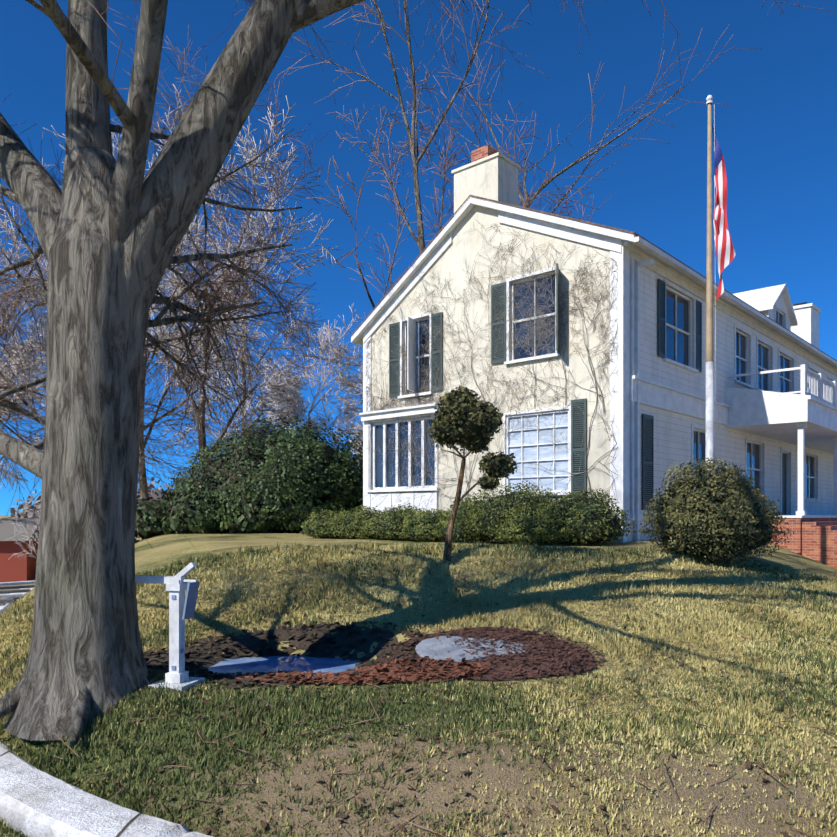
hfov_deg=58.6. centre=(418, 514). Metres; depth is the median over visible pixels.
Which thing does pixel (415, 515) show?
hedge
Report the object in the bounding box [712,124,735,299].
flag
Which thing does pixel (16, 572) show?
house
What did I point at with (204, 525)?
hedge
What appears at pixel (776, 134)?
sky
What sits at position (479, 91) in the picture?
tree
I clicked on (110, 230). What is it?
tree
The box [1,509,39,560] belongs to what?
bare bushes
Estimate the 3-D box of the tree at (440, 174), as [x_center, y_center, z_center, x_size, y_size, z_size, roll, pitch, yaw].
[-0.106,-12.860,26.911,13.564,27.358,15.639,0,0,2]
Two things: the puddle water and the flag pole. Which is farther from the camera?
the flag pole
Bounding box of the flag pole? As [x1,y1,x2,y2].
[705,95,715,473]
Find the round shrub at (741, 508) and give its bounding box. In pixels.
[639,456,793,564]
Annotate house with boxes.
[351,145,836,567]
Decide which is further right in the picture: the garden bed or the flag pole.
the flag pole
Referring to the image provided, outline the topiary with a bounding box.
[427,385,516,560]
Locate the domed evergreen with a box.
[157,415,362,532]
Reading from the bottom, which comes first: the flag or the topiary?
the topiary
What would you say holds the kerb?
on the ground
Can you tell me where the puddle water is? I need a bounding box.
[208,655,361,673]
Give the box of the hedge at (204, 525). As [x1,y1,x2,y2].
[135,492,340,542]
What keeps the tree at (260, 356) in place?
on the ground
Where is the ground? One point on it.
(166, 549)
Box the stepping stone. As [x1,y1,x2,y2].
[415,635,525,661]
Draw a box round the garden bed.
[143,620,605,688]
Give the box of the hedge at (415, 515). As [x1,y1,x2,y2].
[300,480,639,545]
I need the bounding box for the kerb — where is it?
[0,588,212,836]
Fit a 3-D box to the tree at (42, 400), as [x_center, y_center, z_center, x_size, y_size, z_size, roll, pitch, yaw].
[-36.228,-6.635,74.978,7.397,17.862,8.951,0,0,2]
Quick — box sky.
[0,0,836,514]
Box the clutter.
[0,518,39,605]
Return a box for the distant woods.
[9,477,173,517]
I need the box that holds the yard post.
[135,562,204,691]
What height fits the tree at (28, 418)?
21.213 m
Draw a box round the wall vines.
[365,221,618,510]
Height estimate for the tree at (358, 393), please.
8.824 m
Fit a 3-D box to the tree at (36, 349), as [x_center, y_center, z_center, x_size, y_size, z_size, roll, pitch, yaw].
[-13.082,-8.545,36.127,10.591,19.950,11.348,0,0,2]
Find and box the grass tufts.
[0,538,836,836]
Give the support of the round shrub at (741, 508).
on the ground
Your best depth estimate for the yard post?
6.86 m
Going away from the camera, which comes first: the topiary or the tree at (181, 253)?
the topiary
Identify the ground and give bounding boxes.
[0,515,836,836]
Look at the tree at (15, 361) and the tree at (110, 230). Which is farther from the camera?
the tree at (15, 361)
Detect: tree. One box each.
[0,0,835,745]
[0,158,49,454]
[0,201,47,488]
[10,119,248,539]
[23,375,45,484]
[145,84,344,474]
[166,191,332,449]
[255,303,364,447]
[267,0,596,391]
[330,362,362,468]
[420,18,747,223]
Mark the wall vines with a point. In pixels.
(386, 405)
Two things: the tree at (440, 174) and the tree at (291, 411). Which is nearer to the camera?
the tree at (440, 174)
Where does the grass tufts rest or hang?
on the ground

